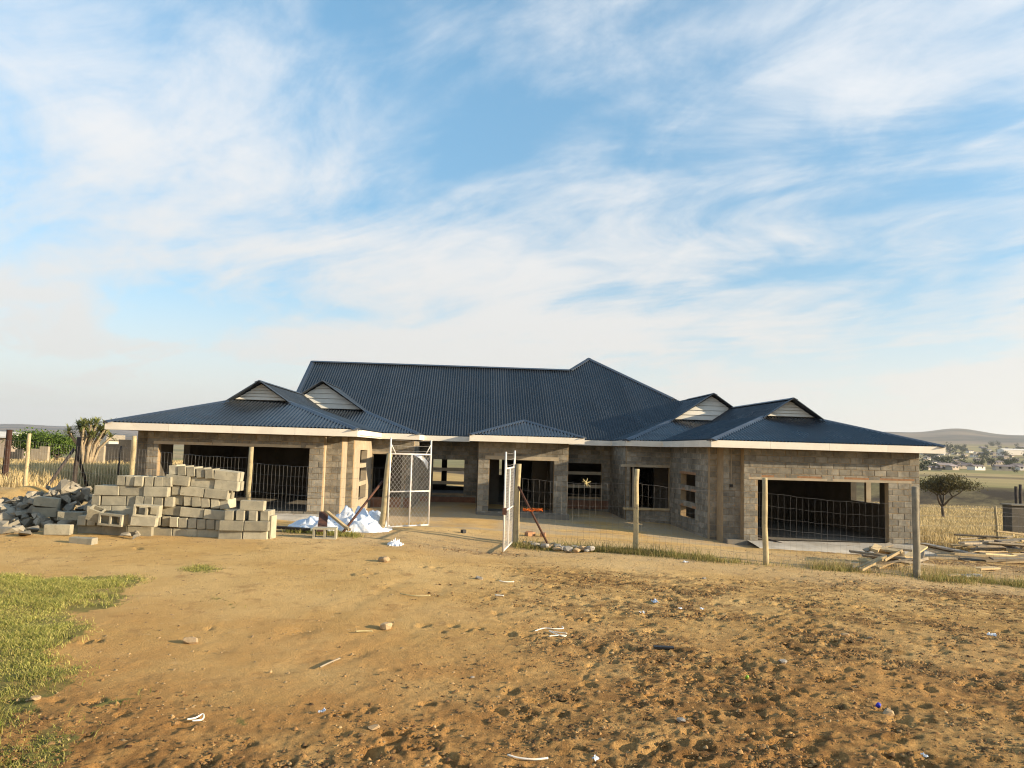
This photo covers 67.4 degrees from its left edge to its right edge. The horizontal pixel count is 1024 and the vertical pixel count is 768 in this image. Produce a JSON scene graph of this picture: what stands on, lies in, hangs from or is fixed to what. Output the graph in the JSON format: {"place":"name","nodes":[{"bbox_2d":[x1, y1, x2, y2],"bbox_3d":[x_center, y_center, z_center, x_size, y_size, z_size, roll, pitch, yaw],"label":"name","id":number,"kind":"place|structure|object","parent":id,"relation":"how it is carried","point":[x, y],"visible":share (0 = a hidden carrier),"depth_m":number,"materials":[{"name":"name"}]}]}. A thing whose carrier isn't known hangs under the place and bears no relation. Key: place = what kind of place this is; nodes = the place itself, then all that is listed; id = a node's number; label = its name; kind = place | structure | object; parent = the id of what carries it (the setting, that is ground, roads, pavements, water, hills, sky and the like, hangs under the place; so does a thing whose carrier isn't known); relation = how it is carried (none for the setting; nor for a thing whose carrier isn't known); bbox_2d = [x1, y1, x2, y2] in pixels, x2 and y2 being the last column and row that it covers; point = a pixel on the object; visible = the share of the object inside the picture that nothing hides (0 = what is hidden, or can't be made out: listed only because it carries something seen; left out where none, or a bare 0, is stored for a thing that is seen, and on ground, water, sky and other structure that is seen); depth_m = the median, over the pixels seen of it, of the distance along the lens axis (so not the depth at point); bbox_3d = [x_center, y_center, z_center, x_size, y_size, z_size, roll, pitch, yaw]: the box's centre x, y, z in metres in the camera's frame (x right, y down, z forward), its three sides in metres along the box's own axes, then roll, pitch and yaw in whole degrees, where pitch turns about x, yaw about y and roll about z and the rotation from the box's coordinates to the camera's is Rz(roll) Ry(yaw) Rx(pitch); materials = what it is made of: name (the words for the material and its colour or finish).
{"place":"outdoors","nodes":[
{"label":"outdoors","id":0,"kind":"place"},
{"bbox_2d":[0,456,182,493],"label":"veld grass","id":1,"kind":"structure","parent":0,"point":[101,466],"depth_m":27.79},
{"bbox_2d":[0,562,245,767],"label":"grass","id":2,"kind":"structure","parent":0,"point":[19,582],"depth_m":6.58,"materials":[{"name":"plant"}]},
{"bbox_2d":[130,516,158,526],"bbox_3d":[-5.882,2.195,12.298,0.389,0.165,0.142,5,-5,-5],"label":"concrete block","id":3,"kind":"object","parent":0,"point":[145,521],"depth_m":12.23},
{"bbox_2d":[132,503,162,517],"bbox_3d":[-5.850,2.034,12.338,0.388,0.188,0.188,6,-5,-8],"label":"concrete block","id":4,"kind":"object","parent":3,"relation":"on","point":[147,510],"depth_m":12.27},
{"bbox_2d":[275,513,318,521],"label":"threshold pavement","id":5,"kind":"structure","parent":0,"point":[293,517],"depth_m":24.11,"materials":[{"name":"concrete"}]},
{"bbox_2d":[0,424,1023,767],"bbox_3d":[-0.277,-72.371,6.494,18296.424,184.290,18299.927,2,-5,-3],"label":"ground","id":6,"kind":"structure","parent":0,"point":[236,618],"depth_m":6.39,"materials":[{"name":"soil"}]},
{"bbox_2d":[1,430,12,479],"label":"pole","id":7,"kind":"object","parent":6,"relation":"on","point":[5,467],"visible":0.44,"depth_m":22.36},
{"bbox_2d":[0,512,13,523],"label":"broken block","id":8,"kind":"object","parent":6,"relation":"on","point":[5,516],"depth_m":12.95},
{"bbox_2d":[0,526,18,533],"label":"broken block","id":9,"kind":"object","parent":6,"relation":"on","point":[3,529],"depth_m":12.01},
{"bbox_2d":[0,431,25,458],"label":"house","id":10,"kind":"structure","parent":6,"relation":"on","point":[2,437],"depth_m":75.18,"materials":[{"name":"paint"}]},
{"bbox_2d":[10,449,23,460],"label":"ruined wall","id":11,"kind":"structure","parent":6,"relation":"on","point":[17,454],"depth_m":63.72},
{"bbox_2d":[1,427,61,458],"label":"leafy tree","id":12,"kind":"object","parent":6,"relation":"on","point":[19,439],"visible":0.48,"depth_m":66.82,"materials":[{"name":"green plant"}]},
{"bbox_2d":[30,446,49,462],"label":"ruined wall","id":13,"kind":"structure","parent":6,"relation":"on","point":[41,454],"depth_m":59.95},
{"bbox_2d":[24,426,78,460],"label":"leafy tree","id":14,"kind":"object","parent":6,"relation":"on","point":[54,439],"visible":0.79,"depth_m":67.11,"materials":[{"name":"green plant"}]},
{"bbox_2d":[43,524,73,534],"bbox_3d":[-7.208,2.312,12.212,0.396,0.168,0.144,2,-5,-10],"label":"concrete block","id":15,"kind":"object","parent":6,"relation":"on","point":[58,529],"depth_m":12.15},
{"bbox_2d":[46,437,87,486],"bbox_3d":[-14.092,2.638,24.457,0.249,1.902,2.648,2,-5,-3],"label":"corner post","id":16,"kind":"object","parent":6,"relation":"on","point":[77,462],"visible":0.71,"depth_m":24.76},
{"bbox_2d":[57,511,85,519],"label":"concrete block","id":17,"kind":"object","parent":6,"relation":"on","point":[67,515],"depth_m":12.63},
{"bbox_2d":[69,536,97,544],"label":"concrete block","id":18,"kind":"object","parent":6,"relation":"on","point":[84,540],"depth_m":11.47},
{"bbox_2d":[60,416,116,463],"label":"tree aloe","id":19,"kind":"object","parent":6,"relation":"on","point":[87,440],"visible":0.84,"depth_m":53.78,"materials":[{"name":"green plant"}]},
{"bbox_2d":[78,525,101,533],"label":"concrete block","id":20,"kind":"object","parent":6,"relation":"on","point":[96,529],"depth_m":12.49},
{"bbox_2d":[77,514,86,525],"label":"concrete block","id":21,"kind":"object","parent":20,"relation":"on","point":[81,520],"depth_m":12.45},
{"bbox_2d":[86,504,111,514],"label":"concrete block","id":22,"kind":"object","parent":21,"relation":"on","point":[109,507],"depth_m":12.54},
{"bbox_2d":[91,495,102,504],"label":"concrete block","id":23,"kind":"object","parent":22,"relation":"on","point":[96,499],"depth_m":12.52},
{"bbox_2d":[102,495,126,505],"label":"concrete block","id":24,"kind":"object","parent":22,"relation":"on","point":[114,500],"depth_m":12.55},
{"bbox_2d":[94,485,119,494],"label":"concrete block","id":25,"kind":"object","parent":24,"relation":"on","point":[107,490],"depth_m":12.54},
{"bbox_2d":[91,440,105,462],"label":"ruined wall","id":26,"kind":"structure","parent":6,"relation":"on","point":[101,454],"depth_m":61.17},
{"bbox_2d":[98,512,128,526],"bbox_3d":[-6.385,2.170,12.300,0.388,0.188,0.188,4,-5,4],"label":"concrete block","id":27,"kind":"object","parent":6,"relation":"on","point":[113,518],"depth_m":12.23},
{"bbox_2d":[85,505,116,526],"bbox_3d":[-6.607,2.121,12.365,0.388,0.188,0.188,23,8,-12],"label":"concrete block","id":28,"kind":"object","parent":27,"relation":"on","point":[94,511],"depth_m":12.28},
{"bbox_2d":[101,526,127,534],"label":"concrete block","id":29,"kind":"object","parent":6,"relation":"on","point":[111,530],"depth_m":12.48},
{"bbox_2d":[106,435,124,443],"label":"house","id":30,"kind":"structure","parent":6,"relation":"on","point":[117,438],"depth_m":116.08,"materials":[{"name":"paint"}]},
{"bbox_2d":[105,439,137,462],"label":"ruined wall","id":31,"kind":"structure","parent":6,"relation":"on","point":[114,450],"depth_m":64.16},
{"bbox_2d":[127,526,153,535],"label":"concrete block","id":32,"kind":"object","parent":6,"relation":"on","point":[146,531],"depth_m":12.54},
{"bbox_2d":[117,516,130,525],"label":"concrete block","id":33,"kind":"object","parent":32,"relation":"on","point":[129,520],"depth_m":12.53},
{"bbox_2d":[111,506,133,515],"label":"concrete block","id":34,"kind":"object","parent":33,"relation":"on","point":[124,509],"depth_m":12.54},
{"bbox_2d":[126,496,135,505],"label":"concrete block","id":35,"kind":"object","parent":34,"relation":"on","point":[130,500],"depth_m":12.56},
{"bbox_2d":[119,486,143,495],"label":"concrete block","id":36,"kind":"object","parent":35,"relation":"on","point":[131,491],"depth_m":12.57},
{"bbox_2d":[117,475,131,485],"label":"concrete block","id":37,"kind":"object","parent":36,"relation":"on","point":[121,480],"depth_m":12.56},
{"bbox_2d":[134,476,146,486],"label":"concrete block","id":38,"kind":"object","parent":36,"relation":"on","point":[139,481],"depth_m":12.55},
{"bbox_2d":[154,527,174,535],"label":"concrete block","id":39,"kind":"object","parent":6,"relation":"on","point":[164,531],"depth_m":12.64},
{"bbox_2d":[173,528,197,536],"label":"concrete block","id":40,"kind":"object","parent":6,"relation":"on","point":[184,532],"depth_m":12.65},
{"bbox_2d":[188,518,199,528],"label":"concrete block","id":41,"kind":"object","parent":40,"relation":"on","point":[192,523],"depth_m":12.65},
{"bbox_2d":[0,433,391,532],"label":"fence","id":42,"kind":"object","parent":6,"relation":"on","point":[383,516],"visible":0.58,"depth_m":15.70,"materials":[{"name":"metal"}]},
{"bbox_2d":[386,438,431,527],"bbox_3d":[-1.932,1.861,14.537,0.943,1.660,0.031,6,-6,-41],"label":"gate leaf","id":43,"kind":"object","parent":42,"relation":"attached to","point":[410,491],"visible":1,"depth_m":14.52,"materials":[{"name":"white paint"}]},
{"bbox_2d":[197,529,218,536],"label":"concrete block","id":44,"kind":"object","parent":6,"relation":"on","point":[206,533],"depth_m":12.66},
{"bbox_2d":[218,531,242,538],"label":"concrete block","id":45,"kind":"object","parent":6,"relation":"on","point":[230,534],"depth_m":12.50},
{"bbox_2d":[219,520,244,530],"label":"concrete block","id":46,"kind":"object","parent":45,"relation":"on","point":[233,525],"depth_m":12.46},
{"bbox_2d":[225,509,239,520],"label":"concrete block","id":47,"kind":"object","parent":46,"relation":"on","point":[230,514],"depth_m":12.48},
{"bbox_2d":[236,510,248,520],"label":"concrete block","id":48,"kind":"object","parent":46,"relation":"on","point":[241,515],"depth_m":12.50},
{"bbox_2d":[240,500,266,510],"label":"concrete block","id":49,"kind":"object","parent":48,"relation":"on","point":[252,505],"depth_m":12.55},
{"bbox_2d":[243,531,268,538],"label":"concrete block","id":50,"kind":"object","parent":6,"relation":"on","point":[255,534],"depth_m":12.51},
{"bbox_2d":[244,521,269,530],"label":"concrete block","id":51,"kind":"object","parent":50,"relation":"on","point":[256,525],"depth_m":12.49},
{"bbox_2d":[249,511,260,520],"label":"concrete block","id":52,"kind":"object","parent":51,"relation":"on","point":[254,515],"depth_m":12.52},
{"bbox_2d":[260,509,274,520],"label":"concrete block","id":53,"kind":"object","parent":51,"relation":"on","point":[266,514],"depth_m":12.56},
{"bbox_2d":[268,515,276,538],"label":"concrete block","id":54,"kind":"object","parent":6,"relation":"on","point":[273,523],"depth_m":12.66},
{"bbox_2d":[276,526,309,530],"bbox_3d":[-4.129,2.542,13.619,1.141,0.060,0.120,1,-5,12],"label":"plank","id":55,"kind":"object","parent":6,"relation":"on","point":[292,528],"visible":0.64,"depth_m":13.52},
{"bbox_2d":[288,514,339,531],"bbox_3d":[-3.500,2.586,14.347,1.546,0.367,1.041,2,-5,-3],"label":"plastic sheeting","id":56,"kind":"object","parent":6,"relation":"on","point":[310,521],"visible":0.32,"depth_m":14.12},
{"bbox_2d":[281,527,365,538],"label":"verge grass","id":57,"kind":"structure","parent":6,"relation":"on","point":[350,535],"depth_m":13.35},
{"bbox_2d":[317,511,327,531],"bbox_3d":[-3.347,2.432,13.594,0.160,0.295,0.616,3,-5,-12],"label":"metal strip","id":58,"kind":"object","parent":57,"relation":"on","point":[323,519],"visible":0.71,"depth_m":13.61,"materials":[{"name":"metal"}]},
{"bbox_2d":[324,510,350,530],"bbox_3d":[-3.083,2.404,13.559,0.731,0.313,0.060,-3,-6,41],"label":"plank","id":59,"kind":"object","parent":57,"relation":"on","point":[337,520],"visible":1,"depth_m":13.53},
{"bbox_2d":[312,527,337,538],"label":"concrete block","id":60,"kind":"object","parent":6,"relation":"on","point":[325,536],"depth_m":12.85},
{"bbox_2d":[334,505,392,532],"bbox_3d":[-2.838,2.534,14.379,1.367,0.516,1.075,2,-5,-3],"label":"plastic sheeting","id":61,"kind":"object","parent":6,"relation":"on","point":[364,521],"visible":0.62,"depth_m":14.14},
{"bbox_2d":[0,544,1023,767],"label":"soil clods","id":62,"kind":"object","parent":6,"relation":"on","point":[768,764],"visible":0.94,"depth_m":5.26,"materials":[{"name":"soil"}]},
{"bbox_2d":[103,358,946,545],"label":"house","id":63,"kind":"structure","parent":6,"relation":"on","point":[598,424],"depth_m":30.81,"materials":[{"name":"grey brick"}]},
{"bbox_2d":[513,464,1023,581],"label":"fence","id":64,"kind":"object","parent":6,"relation":"on","point":[917,559],"visible":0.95,"depth_m":13.04,"materials":[{"name":"metal"}]},
{"bbox_2d":[502,451,515,551],"bbox_3d":[-0.056,1.989,13.344,0.078,1.660,1.358,1,-5,6],"label":"gate leaf","id":65,"kind":"object","parent":64,"relation":"attached to","point":[505,512],"visible":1,"depth_m":13.25,"materials":[{"name":"white paint"}]},
{"bbox_2d":[859,558,883,570],"bbox_3d":[6.042,3.036,12.909,0.567,0.182,0.060,4,-5,-29],"label":"timber offcut","id":66,"kind":"object","parent":6,"relation":"on","point":[873,563],"visible":1,"depth_m":12.89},
{"bbox_2d":[770,555,994,578],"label":"dry verge grass","id":67,"kind":"structure","parent":6,"relation":"on","point":[928,570],"depth_m":13.20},
{"bbox_2d":[878,558,912,563],"bbox_3d":[6.733,3.155,13.614,0.684,0.184,0.078,1,-5,6],"label":"timber offcut","id":68,"kind":"object","parent":6,"relation":"on","point":[894,561],"visible":0.71,"depth_m":13.57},
{"bbox_2d":[849,550,905,558],"bbox_3d":[6.558,3.064,13.788,0.918,0.108,0.140,1,-5,13],"label":"timber offcut","id":69,"kind":"object","parent":68,"relation":"on","point":[872,554],"visible":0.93,"depth_m":13.76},
{"bbox_2d":[873,501,1023,552],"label":"veld grass","id":70,"kind":"structure","parent":6,"relation":"on","point":[944,526],"depth_m":52.84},
{"bbox_2d":[920,543,976,553],"bbox_3d":[14.446,5.448,25.337,0.300,0.071,3.122,2,-5,-2],"label":"slab strip","id":71,"kind":"object","parent":6,"relation":"on","point":[945,548],"visible":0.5,"depth_m":25.33,"materials":[{"name":"concrete"}]},
{"bbox_2d":[919,473,987,517],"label":"thorn tree","id":72,"kind":"object","parent":6,"relation":"on","point":[946,484],"visible":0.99,"depth_m":83.73,"materials":[{"name":"green plant"}]},
{"bbox_2d":[920,506,1021,538],"bbox_3d":[20.648,5.578,29.426,14.403,2.190,0.294,4,-5,-22],"label":"fence","id":73,"kind":"object","parent":6,"relation":"on","point":[996,519],"visible":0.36,"depth_m":28.29,"materials":[{"name":"metal"}]},
{"bbox_2d":[950,552,1023,557],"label":"board","id":74,"kind":"object","parent":6,"relation":"on","point":[970,554],"visible":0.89,"depth_m":16.53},
{"bbox_2d":[958,554,1023,561],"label":"board","id":75,"kind":"object","parent":6,"relation":"on","point":[985,559],"visible":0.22,"depth_m":16.82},
{"bbox_2d":[992,465,1014,470],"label":"house","id":76,"kind":"structure","parent":6,"relation":"on","point":[1001,467],"depth_m":418.10,"materials":[{"name":"white"}]},
{"bbox_2d":[989,556,1023,560],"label":"board","id":77,"kind":"object","parent":6,"relation":"on","point":[1014,558],"visible":1,"depth_m":16.43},
{"bbox_2d":[997,448,1023,454],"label":"hall","id":78,"kind":"structure","parent":6,"relation":"on","point":[1014,451],"depth_m":1115.47,"materials":[{"name":"paint"}]},
{"bbox_2d":[1000,503,1023,533],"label":"shed","id":79,"kind":"structure","parent":6,"relation":"on","point":[1013,523],"depth_m":38.98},
{"bbox_2d":[1006,548,1023,551],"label":"board","id":80,"kind":"object","parent":6,"relation":"on","point":[1009,549],"visible":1,"depth_m":17.76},
{"bbox_2d":[982,541,1023,546],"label":"board","id":81,"kind":"object","parent":80,"relation":"on","point":[1005,544],"visible":1,"depth_m":17.52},
{"bbox_2d":[0,0,1023,434],"label":"sky","id":82,"kind":"structure","parent":0,"point":[819,204],"materials":[{"name":"blue"}]},
{"bbox_2d":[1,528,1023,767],"bbox_3d":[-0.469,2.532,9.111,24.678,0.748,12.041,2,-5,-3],"label":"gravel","id":83,"kind":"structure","parent":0,"point":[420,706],"depth_m":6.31,"materials":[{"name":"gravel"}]},
{"bbox_2d":[510,535,1023,589],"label":"verge grass","id":84,"kind":"structure","parent":0,"point":[662,553],"depth_m":12.98,"materials":[{"name":"plant"}]},
{"bbox_2d":[748,540,936,555],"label":"apron pavement","id":85,"kind":"structure","parent":0,"point":[836,547],"depth_m":24.46,"materials":[{"name":"concrete"}]},
{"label":"broken block","id":86,"kind":"object","parent":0,"visible":0},
{"bbox_2d":[52,491,70,497],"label":"broken block","id":87,"kind":"object","parent":86,"relation":"on","point":[65,493],"depth_m":13.37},
{"bbox_2d":[54,479,70,494],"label":"broken block","id":88,"kind":"object","parent":87,"relation":"on","point":[62,485],"depth_m":13.39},
{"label":"concrete block","id":89,"kind":"object","parent":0,"visible":0},
{"bbox_2d":[162,505,182,515],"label":"concrete block","id":90,"kind":"object","parent":89,"relation":"on","point":[175,511],"depth_m":12.71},
{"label":"concrete block","id":91,"kind":"object","parent":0,"visible":0},
{"bbox_2d":[169,516,180,526],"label":"concrete block","id":92,"kind":"object","parent":91,"relation":"on","point":[174,521],"depth_m":12.62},
{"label":"concrete block","id":93,"kind":"object","parent":92,"relation":"on","visible":0},
{"bbox_2d":[164,497,176,506],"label":"concrete block","id":94,"kind":"object","parent":93,"relation":"on","point":[169,501],"depth_m":12.60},
{"bbox_2d":[143,486,170,496],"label":"concrete block","id":95,"kind":"object","parent":94,"relation":"on","point":[153,491],"depth_m":12.56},
{"bbox_2d":[144,476,157,486],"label":"concrete block","id":96,"kind":"object","parent":95,"relation":"on","point":[149,481],"depth_m":12.60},
{"bbox_2d":[178,517,191,527],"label":"concrete block","id":97,"kind":"object","parent":91,"relation":"on","point":[183,522],"depth_m":12.63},
{"bbox_2d":[180,506,206,517],"bbox_3d":[-5.287,2.131,12.743,0.390,0.160,0.143,5,-5,1],"label":"concrete block","id":98,"kind":"object","parent":97,"relation":"on","point":[192,512],"depth_m":12.68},
{"bbox_2d":[169,494,183,504],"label":"concrete block","id":99,"kind":"object","parent":98,"relation":"on","point":[179,499],"depth_m":12.72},
{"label":"concrete block","id":100,"kind":"object","parent":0,"visible":0},
{"bbox_2d":[206,519,215,529],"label":"concrete block","id":101,"kind":"object","parent":100,"relation":"on","point":[210,524],"depth_m":12.65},
{"bbox_2d":[203,509,225,519],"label":"concrete block","id":102,"kind":"object","parent":101,"relation":"on","point":[215,514],"depth_m":12.67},
{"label":"concrete block","id":103,"kind":"object","parent":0,"visible":0},
{"bbox_2d":[201,498,211,507],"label":"concrete block","id":104,"kind":"object","parent":103,"relation":"on","point":[205,502],"depth_m":12.70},
{"bbox_2d":[180,486,204,497],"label":"concrete block","id":105,"kind":"object","parent":104,"relation":"on","point":[192,491],"depth_m":12.69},
{"bbox_2d":[166,474,191,485],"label":"concrete block","id":106,"kind":"object","parent":105,"relation":"on","point":[181,480],"depth_m":12.67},
{"bbox_2d":[177,465,193,475],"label":"concrete block","id":107,"kind":"object","parent":106,"relation":"on","point":[181,470],"depth_m":12.71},
{"bbox_2d":[191,477,214,488],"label":"concrete block","id":108,"kind":"object","parent":105,"relation":"on","point":[202,482],"depth_m":12.74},
{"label":"concrete block","id":109,"kind":"object","parent":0,"visible":0},
{"bbox_2d":[220,498,235,508],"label":"concrete block","id":110,"kind":"object","parent":109,"relation":"on","point":[228,504],"depth_m":12.74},
{"bbox_2d":[204,488,230,499],"bbox_3d":[-4.896,1.828,12.765,0.389,0.165,0.142,6,-5,-1],"label":"concrete block","id":111,"kind":"object","parent":110,"relation":"on","point":[217,494],"depth_m":12.70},
{"bbox_2d":[214,480,239,490],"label":"concrete block","id":112,"kind":"object","parent":111,"relation":"on","point":[227,485],"depth_m":12.72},
{"bbox_2d":[214,470,239,481],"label":"concrete block","id":113,"kind":"object","parent":112,"relation":"on","point":[226,475],"depth_m":12.74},
{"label":"concrete block","id":114,"kind":"object","parent":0,"visible":0},
{"bbox_2d":[186,466,202,476],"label":"concrete block","id":115,"kind":"object","parent":114,"relation":"on","point":[191,471],"depth_m":12.72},
{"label":"concrete block","id":116,"kind":"object","parent":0,"visible":0},
{"bbox_2d":[196,467,211,477],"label":"concrete block","id":117,"kind":"object","parent":116,"relation":"on","point":[200,472],"depth_m":12.73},
{"bbox_2d":[205,468,219,478],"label":"concrete block","id":118,"kind":"object","parent":116,"relation":"on","point":[209,473],"depth_m":12.71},
{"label":"broken block","id":119,"kind":"object","parent":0,"visible":0},
{"bbox_2d":[32,507,59,516],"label":"concrete block","id":120,"kind":"object","parent":119,"relation":"on","point":[48,511],"depth_m":13.02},
{"bbox_2d":[33,496,60,507],"bbox_3d":[-7.918,2.010,13.091,0.390,0.160,0.143,8,-6,-11],"label":"concrete block","id":121,"kind":"object","parent":120,"relation":"on","point":[43,501],"depth_m":13.03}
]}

